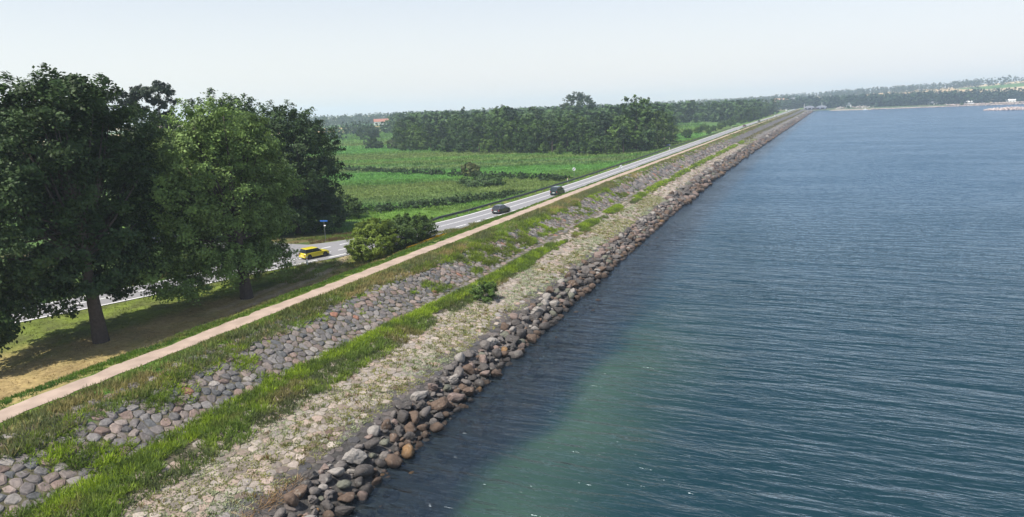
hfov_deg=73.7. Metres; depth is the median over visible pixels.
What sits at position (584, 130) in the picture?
birch tree
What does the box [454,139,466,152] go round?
bushy tree
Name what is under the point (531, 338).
boulder
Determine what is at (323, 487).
boulder
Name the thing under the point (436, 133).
broadleaf tree
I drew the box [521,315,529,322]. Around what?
boulder
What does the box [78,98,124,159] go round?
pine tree
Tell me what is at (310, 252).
hatchback
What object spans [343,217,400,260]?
bush
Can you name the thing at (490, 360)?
boulder
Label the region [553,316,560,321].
boulder
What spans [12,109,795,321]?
road
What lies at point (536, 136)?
broadleaf tree
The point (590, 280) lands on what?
boulder
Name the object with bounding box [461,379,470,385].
boulder
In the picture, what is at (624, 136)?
pine tree
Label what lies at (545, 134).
broadleaf tree
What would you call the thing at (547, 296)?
boulder
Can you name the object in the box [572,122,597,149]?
broadleaf tree
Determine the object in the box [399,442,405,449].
boulder
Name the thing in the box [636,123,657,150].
bushy tree
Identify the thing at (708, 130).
bushy tree
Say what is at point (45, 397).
footpath
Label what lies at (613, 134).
bushy tree
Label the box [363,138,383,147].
bush
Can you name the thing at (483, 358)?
boulder
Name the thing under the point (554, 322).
boulder
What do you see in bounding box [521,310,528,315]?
boulder
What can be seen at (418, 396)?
boulder
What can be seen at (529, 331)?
boulder
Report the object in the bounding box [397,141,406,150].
bushy tree
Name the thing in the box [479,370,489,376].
boulder
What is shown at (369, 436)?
boulder
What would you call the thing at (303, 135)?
maple tree
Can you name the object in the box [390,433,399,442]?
boulder
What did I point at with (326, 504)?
boulder
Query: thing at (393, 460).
boulder
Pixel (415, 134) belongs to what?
bushy tree
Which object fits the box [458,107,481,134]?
broadleaf tree
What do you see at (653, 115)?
pine tree
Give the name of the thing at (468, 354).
boulder
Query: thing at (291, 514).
boulder
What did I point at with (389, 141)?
bush
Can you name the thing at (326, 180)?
bush
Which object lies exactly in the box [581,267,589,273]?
boulder
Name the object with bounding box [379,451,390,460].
boulder
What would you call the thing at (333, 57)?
sky
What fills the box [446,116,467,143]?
broadleaf tree
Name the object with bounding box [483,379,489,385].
boulder
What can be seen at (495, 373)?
boulder
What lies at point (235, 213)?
poplar tree
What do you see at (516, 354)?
boulder
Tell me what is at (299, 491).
boulder
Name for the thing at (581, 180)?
edge marking
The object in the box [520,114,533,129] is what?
broadleaf tree
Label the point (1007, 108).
breakwater
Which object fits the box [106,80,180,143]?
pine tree
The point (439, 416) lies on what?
boulder
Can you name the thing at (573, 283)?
boulder
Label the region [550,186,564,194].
minivan
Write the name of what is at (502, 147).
broadleaf tree
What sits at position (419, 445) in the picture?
boulder
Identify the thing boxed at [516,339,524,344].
boulder
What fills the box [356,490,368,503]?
boulder
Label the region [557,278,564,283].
boulder
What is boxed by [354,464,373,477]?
boulder
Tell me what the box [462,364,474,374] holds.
boulder
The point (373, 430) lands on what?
boulder
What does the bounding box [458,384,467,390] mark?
boulder
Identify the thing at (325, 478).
boulder
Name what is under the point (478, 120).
broadleaf tree
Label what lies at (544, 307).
boulder
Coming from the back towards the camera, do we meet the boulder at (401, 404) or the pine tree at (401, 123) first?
the pine tree at (401, 123)
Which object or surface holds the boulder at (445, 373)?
on the ground at (80, 360)
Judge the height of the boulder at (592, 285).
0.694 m
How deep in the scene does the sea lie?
58.19 m
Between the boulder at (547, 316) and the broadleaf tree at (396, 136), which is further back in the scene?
the broadleaf tree at (396, 136)
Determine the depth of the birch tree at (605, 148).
276.09 m
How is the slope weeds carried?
on the ground at (80, 360)
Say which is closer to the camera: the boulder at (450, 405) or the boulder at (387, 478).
the boulder at (387, 478)
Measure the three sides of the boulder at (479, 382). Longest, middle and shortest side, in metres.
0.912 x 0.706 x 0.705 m
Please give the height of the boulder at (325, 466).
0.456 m
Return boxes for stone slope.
[0,185,636,515]
[613,138,734,192]
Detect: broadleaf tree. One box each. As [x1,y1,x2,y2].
[390,122,407,139]
[392,127,407,148]
[393,127,407,145]
[427,137,440,150]
[431,122,447,145]
[444,118,455,140]
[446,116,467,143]
[450,125,470,149]
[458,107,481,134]
[465,133,479,151]
[467,116,480,145]
[468,107,491,133]
[479,119,489,144]
[481,105,513,138]
[484,119,509,151]
[484,129,493,145]
[495,115,511,146]
[498,138,509,152]
[502,119,528,150]
[512,132,526,152]
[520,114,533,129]
[523,113,546,151]
[524,136,537,152]
[528,120,547,148]
[539,110,559,120]
[542,117,555,142]
[542,128,558,149]
[553,110,578,144]
[554,122,579,151]
[556,122,577,148]
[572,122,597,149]
[611,118,632,147]
[613,94,659,148]
[619,108,639,144]
[657,110,674,141]
[744,108,753,121]
[749,107,756,119]
[762,107,769,116]
[766,103,774,114]
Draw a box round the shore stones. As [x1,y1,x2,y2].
[871,101,1023,109]
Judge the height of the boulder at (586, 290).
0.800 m
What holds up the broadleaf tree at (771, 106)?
on the ground at (80, 360)
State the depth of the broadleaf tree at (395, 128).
404.70 m
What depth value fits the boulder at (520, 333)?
64.49 m
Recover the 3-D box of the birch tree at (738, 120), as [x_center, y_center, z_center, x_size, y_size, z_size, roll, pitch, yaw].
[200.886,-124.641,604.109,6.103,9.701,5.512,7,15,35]
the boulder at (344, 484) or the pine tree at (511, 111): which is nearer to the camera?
the boulder at (344, 484)
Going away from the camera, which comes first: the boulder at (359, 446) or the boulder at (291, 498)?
the boulder at (291, 498)
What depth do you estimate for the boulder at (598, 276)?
86.72 m
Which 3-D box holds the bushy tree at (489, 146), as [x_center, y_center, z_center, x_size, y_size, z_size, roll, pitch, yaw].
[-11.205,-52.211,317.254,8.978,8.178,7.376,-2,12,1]
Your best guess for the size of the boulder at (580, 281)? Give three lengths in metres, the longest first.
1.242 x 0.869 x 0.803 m
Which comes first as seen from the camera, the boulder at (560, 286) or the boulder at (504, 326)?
the boulder at (504, 326)
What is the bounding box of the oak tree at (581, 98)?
[559,91,597,109]
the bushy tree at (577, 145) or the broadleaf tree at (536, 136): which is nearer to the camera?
the bushy tree at (577, 145)
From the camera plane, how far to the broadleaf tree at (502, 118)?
330.23 m
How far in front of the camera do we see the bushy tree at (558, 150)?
289.74 m
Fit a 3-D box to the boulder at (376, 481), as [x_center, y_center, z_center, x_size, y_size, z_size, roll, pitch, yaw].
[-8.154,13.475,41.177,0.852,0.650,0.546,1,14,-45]
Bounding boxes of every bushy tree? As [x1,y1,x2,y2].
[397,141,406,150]
[405,128,426,148]
[405,138,416,150]
[417,136,429,150]
[437,135,454,151]
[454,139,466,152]
[479,137,496,152]
[537,141,548,153]
[554,146,562,154]
[570,141,584,154]
[579,135,601,153]
[591,135,613,153]
[607,122,641,151]
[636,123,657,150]
[681,130,691,137]
[705,128,712,133]
[726,119,733,126]
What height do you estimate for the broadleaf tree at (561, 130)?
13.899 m
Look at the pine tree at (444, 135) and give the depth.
350.00 m
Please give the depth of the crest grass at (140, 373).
53.56 m
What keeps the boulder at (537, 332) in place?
on the ground at (80, 360)
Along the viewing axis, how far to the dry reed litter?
37.64 m
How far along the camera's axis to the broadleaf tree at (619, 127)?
300.95 m
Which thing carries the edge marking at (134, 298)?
on the road at (334, 247)
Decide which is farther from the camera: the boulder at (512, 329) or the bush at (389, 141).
the bush at (389, 141)
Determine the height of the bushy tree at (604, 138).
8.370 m
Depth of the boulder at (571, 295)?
77.42 m
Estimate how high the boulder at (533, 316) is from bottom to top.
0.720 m
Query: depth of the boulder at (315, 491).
38.46 m
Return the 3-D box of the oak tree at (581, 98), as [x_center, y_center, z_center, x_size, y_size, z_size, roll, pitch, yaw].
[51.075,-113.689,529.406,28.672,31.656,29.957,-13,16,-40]
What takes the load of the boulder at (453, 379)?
on the ground at (80, 360)
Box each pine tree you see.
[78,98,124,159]
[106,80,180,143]
[396,121,405,135]
[425,124,435,147]
[437,122,446,138]
[440,129,450,139]
[473,126,484,150]
[506,106,519,124]
[528,107,541,119]
[544,120,557,151]
[595,113,612,136]
[596,117,610,134]
[616,125,630,152]
[642,112,656,129]
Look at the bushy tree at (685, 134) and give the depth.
378.48 m
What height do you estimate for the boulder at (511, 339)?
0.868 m
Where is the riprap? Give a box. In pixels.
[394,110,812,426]
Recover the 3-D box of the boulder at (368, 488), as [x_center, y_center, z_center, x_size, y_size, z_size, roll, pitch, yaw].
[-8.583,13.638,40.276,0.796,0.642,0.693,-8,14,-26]
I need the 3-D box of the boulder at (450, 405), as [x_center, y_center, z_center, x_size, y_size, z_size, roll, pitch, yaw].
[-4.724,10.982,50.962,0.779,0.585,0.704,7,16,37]
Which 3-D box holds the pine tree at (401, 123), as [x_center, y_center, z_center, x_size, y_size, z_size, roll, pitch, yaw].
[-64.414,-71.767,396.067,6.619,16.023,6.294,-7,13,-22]
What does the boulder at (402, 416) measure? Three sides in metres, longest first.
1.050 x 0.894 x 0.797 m
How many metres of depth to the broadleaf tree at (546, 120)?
346.15 m
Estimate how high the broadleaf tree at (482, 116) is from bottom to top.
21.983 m
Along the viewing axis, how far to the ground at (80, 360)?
59.74 m
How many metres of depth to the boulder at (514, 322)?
66.59 m
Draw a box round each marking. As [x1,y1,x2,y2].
[15,260,314,322]
[438,112,783,222]
[439,144,692,226]
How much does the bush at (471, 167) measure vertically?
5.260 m
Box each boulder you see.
[273,507,285,516]
[283,492,299,506]
[286,512,297,516]
[291,484,306,498]
[300,479,311,488]
[302,470,318,478]
[307,486,320,495]
[308,495,319,504]
[311,508,317,514]
[318,473,331,484]
[318,484,328,490]
[319,498,332,510]
[320,463,328,469]
[322,489,333,499]
[322,510,334,516]
[327,467,344,476]
[334,460,347,467]
[335,505,355,516]
[336,479,351,488]
[337,492,354,502]
[342,448,367,464]
[346,469,354,473]
[354,444,363,449]
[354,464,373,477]
[354,476,363,488]
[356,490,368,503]
[359,483,372,494]
[363,438,378,448]
[364,434,372,439]
[367,425,379,436]
[369,452,376,457]
[371,477,381,486]
[375,459,386,467]
[379,439,388,445]
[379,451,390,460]
[381,419,391,429]
[382,475,391,481]
[385,454,402,467]
[390,410,396,418]
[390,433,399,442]
[392,399,411,410]
[394,425,404,433]
[397,409,408,423]
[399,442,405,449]
[401,443,414,458]
[404,422,416,432]
[404,431,415,439]
[408,410,419,424]
[408,471,418,479]
[410,390,427,400]
[415,441,424,450]
[416,400,427,409]
[417,424,427,431]
[419,406,431,417]
[421,430,428,438]
[422,438,430,443]
[428,383,437,391]
[429,418,437,424]
[430,396,448,410]
[430,422,444,432]
[431,377,439,384]
[433,412,443,420]
[441,377,448,383]
[442,370,448,376]
[443,364,454,370]
[443,384,451,391]
[443,411,449,417]
[447,392,464,402]
[447,401,454,408]
[448,374,458,383]
[453,406,460,413]
[454,352,464,362]
[454,366,463,376]
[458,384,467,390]
[458,403,468,410]
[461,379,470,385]
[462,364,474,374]
[463,350,473,358]
[463,387,474,396]
[467,374,476,380]
[472,360,479,365]
[474,379,483,387]
[476,386,482,393]
[478,362,488,370]
[479,354,487,362]
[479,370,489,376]
[480,340,490,349]
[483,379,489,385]
[487,337,498,346]
[487,357,493,363]
[487,366,496,371]
[490,332,498,337]
[491,368,502,378]
[492,348,501,357]
[496,362,503,369]
[498,337,504,343]
[500,322,508,330]
[500,331,508,337]
[501,351,508,357]
[505,335,519,343]
[505,361,512,367]
[507,350,523,359]
[508,343,515,349]
[509,326,516,332]
[510,312,517,319]
[511,319,521,325]
[515,324,524,329]
[516,329,525,338]
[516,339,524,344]
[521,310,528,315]
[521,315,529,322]
[526,329,533,334]
[526,334,536,343]
[529,314,537,319]
[532,306,544,313]
[533,330,540,335]
[539,322,549,329]
[540,305,546,312]
[541,298,548,306]
[542,293,551,299]
[543,313,550,319]
[546,286,553,293]
[548,320,558,324]
[549,301,558,307]
[549,310,556,316]
[553,307,563,313]
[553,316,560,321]
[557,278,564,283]
[557,283,563,289]
[558,292,566,296]
[562,300,569,306]
[568,280,578,286]
[568,292,574,299]
[575,278,583,285]
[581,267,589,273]
[581,287,591,293]
[584,278,594,283]
[589,283,595,288]
[595,273,601,279]
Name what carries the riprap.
on the ground at (80, 360)
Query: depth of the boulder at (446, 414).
49.42 m
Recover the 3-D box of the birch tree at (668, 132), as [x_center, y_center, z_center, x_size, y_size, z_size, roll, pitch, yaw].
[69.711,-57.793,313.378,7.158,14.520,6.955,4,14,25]
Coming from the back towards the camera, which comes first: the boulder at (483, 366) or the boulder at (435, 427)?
the boulder at (483, 366)
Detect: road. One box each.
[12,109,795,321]
[152,235,303,247]
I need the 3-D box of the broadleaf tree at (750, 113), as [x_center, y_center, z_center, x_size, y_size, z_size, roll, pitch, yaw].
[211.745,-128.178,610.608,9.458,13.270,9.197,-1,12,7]
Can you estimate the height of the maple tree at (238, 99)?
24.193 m
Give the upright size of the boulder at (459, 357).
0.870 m
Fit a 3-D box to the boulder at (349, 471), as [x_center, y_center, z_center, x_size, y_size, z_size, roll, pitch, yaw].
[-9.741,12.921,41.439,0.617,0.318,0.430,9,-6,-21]
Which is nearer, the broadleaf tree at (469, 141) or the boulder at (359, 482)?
the boulder at (359, 482)
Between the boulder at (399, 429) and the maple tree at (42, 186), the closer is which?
the boulder at (399, 429)
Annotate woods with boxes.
[270,93,796,139]
[386,99,781,139]
[719,75,1023,109]
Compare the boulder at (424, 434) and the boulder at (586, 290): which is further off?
the boulder at (586, 290)
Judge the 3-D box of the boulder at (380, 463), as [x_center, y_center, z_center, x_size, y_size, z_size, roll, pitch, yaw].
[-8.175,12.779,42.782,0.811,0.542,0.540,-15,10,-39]
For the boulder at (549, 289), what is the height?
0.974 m
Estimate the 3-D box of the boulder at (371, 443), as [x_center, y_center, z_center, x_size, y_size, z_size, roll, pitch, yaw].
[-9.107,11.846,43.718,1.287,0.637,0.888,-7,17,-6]
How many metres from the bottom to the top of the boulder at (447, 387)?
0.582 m
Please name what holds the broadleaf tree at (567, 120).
on the ground at (80, 360)
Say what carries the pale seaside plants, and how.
on the ground at (80, 360)
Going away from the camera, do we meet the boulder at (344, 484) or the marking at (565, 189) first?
the boulder at (344, 484)
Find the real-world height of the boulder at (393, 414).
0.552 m
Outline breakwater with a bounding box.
[983,106,1023,110]
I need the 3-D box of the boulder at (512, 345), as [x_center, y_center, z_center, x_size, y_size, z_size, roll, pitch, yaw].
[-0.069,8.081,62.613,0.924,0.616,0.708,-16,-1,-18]
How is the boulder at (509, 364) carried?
on the ground at (80, 360)
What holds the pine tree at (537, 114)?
on the ground at (80, 360)
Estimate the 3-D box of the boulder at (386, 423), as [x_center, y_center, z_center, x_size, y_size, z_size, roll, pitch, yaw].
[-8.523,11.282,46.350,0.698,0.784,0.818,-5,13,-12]
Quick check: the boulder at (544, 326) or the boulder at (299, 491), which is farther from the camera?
the boulder at (544, 326)
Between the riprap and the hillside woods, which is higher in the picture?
the hillside woods
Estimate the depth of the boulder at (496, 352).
59.98 m
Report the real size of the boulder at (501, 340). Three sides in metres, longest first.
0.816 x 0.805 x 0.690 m
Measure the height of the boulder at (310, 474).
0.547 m
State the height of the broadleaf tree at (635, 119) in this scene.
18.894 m
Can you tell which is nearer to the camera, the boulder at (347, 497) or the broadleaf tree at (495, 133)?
the boulder at (347, 497)
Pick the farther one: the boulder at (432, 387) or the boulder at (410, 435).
the boulder at (432, 387)
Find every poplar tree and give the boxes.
[0,62,178,357]
[107,92,308,304]
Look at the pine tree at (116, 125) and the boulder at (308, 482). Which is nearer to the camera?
the boulder at (308, 482)
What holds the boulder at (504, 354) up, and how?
on the ground at (80, 360)
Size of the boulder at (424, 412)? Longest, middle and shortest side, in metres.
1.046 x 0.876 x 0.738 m
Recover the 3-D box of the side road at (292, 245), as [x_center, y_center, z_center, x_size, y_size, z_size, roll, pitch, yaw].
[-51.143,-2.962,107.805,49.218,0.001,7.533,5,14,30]
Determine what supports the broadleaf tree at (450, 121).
on the ground at (80, 360)
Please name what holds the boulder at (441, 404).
on the ground at (80, 360)
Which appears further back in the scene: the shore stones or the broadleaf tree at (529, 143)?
the shore stones
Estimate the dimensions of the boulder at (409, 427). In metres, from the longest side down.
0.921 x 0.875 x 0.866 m
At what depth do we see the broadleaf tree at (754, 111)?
627.70 m
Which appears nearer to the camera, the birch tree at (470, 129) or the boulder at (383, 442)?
the boulder at (383, 442)
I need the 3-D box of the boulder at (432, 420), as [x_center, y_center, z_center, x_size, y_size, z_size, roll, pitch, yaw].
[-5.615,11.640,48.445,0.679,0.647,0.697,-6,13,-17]
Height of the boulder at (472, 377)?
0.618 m
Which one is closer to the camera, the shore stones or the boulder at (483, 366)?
the boulder at (483, 366)
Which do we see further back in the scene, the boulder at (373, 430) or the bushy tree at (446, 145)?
the bushy tree at (446, 145)
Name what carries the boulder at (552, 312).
on the ground at (80, 360)
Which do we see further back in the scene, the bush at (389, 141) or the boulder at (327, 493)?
the bush at (389, 141)
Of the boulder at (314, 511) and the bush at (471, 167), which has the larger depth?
the bush at (471, 167)
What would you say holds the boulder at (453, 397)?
on the riprap
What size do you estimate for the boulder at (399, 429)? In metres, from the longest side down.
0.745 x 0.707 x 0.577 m
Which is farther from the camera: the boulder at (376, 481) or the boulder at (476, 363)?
the boulder at (476, 363)
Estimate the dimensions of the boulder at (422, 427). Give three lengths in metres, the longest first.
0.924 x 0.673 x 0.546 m
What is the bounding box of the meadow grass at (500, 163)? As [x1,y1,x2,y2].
[288,120,704,232]
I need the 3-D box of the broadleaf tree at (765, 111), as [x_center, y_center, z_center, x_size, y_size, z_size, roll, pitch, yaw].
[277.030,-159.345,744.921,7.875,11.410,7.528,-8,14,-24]
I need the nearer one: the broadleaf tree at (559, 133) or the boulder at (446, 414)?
the boulder at (446, 414)
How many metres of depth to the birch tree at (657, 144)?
297.21 m
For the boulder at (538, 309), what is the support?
on the ground at (80, 360)
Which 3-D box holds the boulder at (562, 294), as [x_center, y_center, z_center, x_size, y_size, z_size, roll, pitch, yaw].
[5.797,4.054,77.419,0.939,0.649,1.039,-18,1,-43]
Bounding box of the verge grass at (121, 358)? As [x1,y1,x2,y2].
[0,109,796,409]
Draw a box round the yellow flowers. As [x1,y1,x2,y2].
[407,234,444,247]
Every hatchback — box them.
[299,246,328,259]
[492,204,510,213]
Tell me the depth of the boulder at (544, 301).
73.45 m
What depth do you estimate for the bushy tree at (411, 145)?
356.24 m
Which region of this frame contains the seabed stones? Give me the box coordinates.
[366,221,683,516]
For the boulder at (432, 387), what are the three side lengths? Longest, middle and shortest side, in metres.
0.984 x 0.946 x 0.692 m
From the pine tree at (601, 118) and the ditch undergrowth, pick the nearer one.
the ditch undergrowth
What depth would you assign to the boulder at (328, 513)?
37.42 m
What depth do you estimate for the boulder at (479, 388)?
53.95 m
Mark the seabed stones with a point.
(487, 407)
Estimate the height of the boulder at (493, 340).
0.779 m
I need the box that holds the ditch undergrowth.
[344,165,572,213]
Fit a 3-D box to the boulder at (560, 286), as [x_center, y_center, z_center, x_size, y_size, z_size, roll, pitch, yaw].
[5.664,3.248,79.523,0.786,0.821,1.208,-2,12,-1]
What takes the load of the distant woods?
on the ground at (80, 360)
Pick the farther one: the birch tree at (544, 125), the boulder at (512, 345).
the birch tree at (544, 125)
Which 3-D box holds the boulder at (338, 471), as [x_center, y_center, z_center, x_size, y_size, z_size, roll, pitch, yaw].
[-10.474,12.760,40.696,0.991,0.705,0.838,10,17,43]
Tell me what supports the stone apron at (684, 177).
on the ground at (80, 360)
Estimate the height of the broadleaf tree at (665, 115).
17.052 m
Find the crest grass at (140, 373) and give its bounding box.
[0,109,799,459]
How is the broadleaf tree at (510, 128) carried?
on the ground at (80, 360)
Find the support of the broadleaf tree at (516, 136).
on the ground at (80, 360)
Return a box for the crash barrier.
[432,125,738,220]
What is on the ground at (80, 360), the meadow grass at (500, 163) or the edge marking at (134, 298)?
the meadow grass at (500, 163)
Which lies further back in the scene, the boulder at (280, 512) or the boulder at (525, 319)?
the boulder at (525, 319)
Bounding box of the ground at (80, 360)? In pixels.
[0,108,813,516]
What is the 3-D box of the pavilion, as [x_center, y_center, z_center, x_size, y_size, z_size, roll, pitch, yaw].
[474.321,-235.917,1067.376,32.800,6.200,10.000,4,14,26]
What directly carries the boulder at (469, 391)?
on the ground at (80, 360)
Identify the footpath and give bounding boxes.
[0,109,797,421]
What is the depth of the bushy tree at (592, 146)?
277.91 m
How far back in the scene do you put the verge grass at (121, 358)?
69.62 m
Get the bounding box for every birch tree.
[465,121,480,147]
[540,121,550,146]
[577,120,592,143]
[602,141,608,153]
[614,137,622,153]
[648,110,665,148]
[657,117,671,146]
[668,120,679,141]
[736,112,741,122]
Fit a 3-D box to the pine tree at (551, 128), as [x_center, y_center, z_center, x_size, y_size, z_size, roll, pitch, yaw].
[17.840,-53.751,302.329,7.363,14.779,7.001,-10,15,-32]
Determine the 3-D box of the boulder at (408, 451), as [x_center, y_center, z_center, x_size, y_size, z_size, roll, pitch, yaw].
[-6.805,12.519,44.223,0.977,0.734,1.165,-14,16,16]
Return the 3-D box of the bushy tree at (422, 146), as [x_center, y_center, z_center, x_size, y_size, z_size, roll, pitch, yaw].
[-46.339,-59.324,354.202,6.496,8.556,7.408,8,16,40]
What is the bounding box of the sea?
[346,104,1023,516]
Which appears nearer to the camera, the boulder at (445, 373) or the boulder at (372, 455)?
the boulder at (372, 455)
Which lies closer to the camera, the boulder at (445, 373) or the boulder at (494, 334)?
the boulder at (445, 373)
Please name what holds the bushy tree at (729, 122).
on the ground at (80, 360)
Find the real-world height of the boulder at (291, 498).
0.844 m
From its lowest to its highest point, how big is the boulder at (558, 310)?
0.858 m
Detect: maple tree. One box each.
[1,101,110,248]
[93,105,200,233]
[172,87,280,205]
[228,99,353,234]
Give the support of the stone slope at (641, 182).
on the ground at (80, 360)
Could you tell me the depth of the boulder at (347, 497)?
38.86 m
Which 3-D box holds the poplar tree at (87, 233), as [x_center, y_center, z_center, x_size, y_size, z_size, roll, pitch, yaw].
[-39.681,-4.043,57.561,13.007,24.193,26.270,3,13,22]
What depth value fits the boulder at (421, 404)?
49.27 m
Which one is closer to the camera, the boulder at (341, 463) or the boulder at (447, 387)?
the boulder at (341, 463)
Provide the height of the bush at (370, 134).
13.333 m
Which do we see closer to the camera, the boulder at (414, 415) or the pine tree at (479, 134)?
the boulder at (414, 415)
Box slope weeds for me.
[0,141,731,516]
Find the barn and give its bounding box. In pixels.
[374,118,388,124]
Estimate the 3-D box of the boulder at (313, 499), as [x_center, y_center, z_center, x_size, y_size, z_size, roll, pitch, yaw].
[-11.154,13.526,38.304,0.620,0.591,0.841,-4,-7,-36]
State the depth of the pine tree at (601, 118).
302.98 m
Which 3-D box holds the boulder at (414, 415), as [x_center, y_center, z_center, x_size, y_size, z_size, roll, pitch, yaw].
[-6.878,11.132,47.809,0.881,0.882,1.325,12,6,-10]
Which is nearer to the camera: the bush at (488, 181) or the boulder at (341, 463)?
the boulder at (341, 463)
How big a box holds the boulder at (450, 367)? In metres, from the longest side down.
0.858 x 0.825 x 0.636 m
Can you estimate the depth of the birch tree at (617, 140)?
275.34 m
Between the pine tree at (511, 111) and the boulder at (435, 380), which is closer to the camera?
the boulder at (435, 380)
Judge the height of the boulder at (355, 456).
0.906 m
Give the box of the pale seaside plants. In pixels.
[109,138,755,516]
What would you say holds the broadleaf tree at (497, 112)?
on the ground at (80, 360)
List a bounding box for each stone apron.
[65,195,664,516]
[641,143,749,197]
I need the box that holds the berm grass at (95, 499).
[1,111,803,516]
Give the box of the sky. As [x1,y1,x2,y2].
[0,0,1023,127]
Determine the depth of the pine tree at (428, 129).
369.83 m
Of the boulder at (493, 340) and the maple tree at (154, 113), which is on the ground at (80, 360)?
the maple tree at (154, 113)
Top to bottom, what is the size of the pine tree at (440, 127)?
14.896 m
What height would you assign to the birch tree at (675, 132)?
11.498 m
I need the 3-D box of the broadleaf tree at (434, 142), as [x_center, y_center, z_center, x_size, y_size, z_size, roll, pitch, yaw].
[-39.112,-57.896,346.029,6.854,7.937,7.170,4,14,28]
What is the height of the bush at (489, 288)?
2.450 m
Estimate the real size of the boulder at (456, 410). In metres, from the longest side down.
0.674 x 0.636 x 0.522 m
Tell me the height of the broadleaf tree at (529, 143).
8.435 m
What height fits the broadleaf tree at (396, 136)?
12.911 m
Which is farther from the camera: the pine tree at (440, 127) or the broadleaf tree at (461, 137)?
the pine tree at (440, 127)
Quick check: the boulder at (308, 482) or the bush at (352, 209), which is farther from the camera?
the bush at (352, 209)
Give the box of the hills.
[110,81,1023,131]
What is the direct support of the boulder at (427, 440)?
on the ground at (80, 360)
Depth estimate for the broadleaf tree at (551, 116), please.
374.16 m
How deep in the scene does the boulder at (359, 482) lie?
40.41 m
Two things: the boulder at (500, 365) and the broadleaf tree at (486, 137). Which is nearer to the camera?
the boulder at (500, 365)
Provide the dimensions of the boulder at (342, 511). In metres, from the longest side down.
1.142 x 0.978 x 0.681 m
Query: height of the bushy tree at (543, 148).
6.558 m
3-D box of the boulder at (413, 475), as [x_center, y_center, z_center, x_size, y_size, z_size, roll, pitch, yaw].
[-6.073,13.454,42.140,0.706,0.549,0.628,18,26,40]
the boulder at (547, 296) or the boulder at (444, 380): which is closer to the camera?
the boulder at (444, 380)
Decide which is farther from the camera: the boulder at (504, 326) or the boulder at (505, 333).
the boulder at (504, 326)
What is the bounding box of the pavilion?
[804,105,826,109]
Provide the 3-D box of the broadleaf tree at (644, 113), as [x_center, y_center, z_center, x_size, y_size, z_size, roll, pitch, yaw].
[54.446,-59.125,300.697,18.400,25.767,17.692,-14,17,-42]
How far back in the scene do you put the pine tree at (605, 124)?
291.22 m
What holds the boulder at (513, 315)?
on the ground at (80, 360)
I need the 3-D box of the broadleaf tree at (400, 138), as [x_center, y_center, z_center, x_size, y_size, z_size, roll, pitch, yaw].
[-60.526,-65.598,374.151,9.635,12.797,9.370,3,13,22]
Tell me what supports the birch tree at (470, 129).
on the ground at (80, 360)
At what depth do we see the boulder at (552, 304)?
74.01 m
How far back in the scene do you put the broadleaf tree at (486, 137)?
334.27 m
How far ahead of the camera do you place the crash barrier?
153.15 m
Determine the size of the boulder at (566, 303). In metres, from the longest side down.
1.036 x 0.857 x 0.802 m
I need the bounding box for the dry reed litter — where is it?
[232,474,307,516]
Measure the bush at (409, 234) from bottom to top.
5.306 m
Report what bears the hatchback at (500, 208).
on the road at (334, 247)
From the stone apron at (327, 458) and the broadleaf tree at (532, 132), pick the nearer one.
the stone apron at (327, 458)
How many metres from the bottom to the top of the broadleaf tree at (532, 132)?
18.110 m
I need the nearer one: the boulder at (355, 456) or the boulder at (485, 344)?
the boulder at (355, 456)
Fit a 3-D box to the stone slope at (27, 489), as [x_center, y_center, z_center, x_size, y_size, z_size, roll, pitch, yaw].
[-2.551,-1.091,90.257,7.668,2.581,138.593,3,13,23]
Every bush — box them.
[299,176,350,224]
[333,193,364,218]
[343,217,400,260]
[355,125,379,139]
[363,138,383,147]
[377,212,438,248]
[386,139,402,148]
[456,174,506,187]
[461,162,481,176]
[466,280,497,302]
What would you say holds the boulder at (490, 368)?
on the ground at (80, 360)
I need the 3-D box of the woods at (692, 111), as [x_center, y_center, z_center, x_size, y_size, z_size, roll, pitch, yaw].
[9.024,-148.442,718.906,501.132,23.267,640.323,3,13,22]
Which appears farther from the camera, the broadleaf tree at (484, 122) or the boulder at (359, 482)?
the broadleaf tree at (484, 122)
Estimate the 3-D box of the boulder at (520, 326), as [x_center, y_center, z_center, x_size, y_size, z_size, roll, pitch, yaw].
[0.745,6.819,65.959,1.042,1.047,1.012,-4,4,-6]
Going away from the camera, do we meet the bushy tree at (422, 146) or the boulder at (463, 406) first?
the boulder at (463, 406)
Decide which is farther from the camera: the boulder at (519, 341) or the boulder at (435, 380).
the boulder at (519, 341)

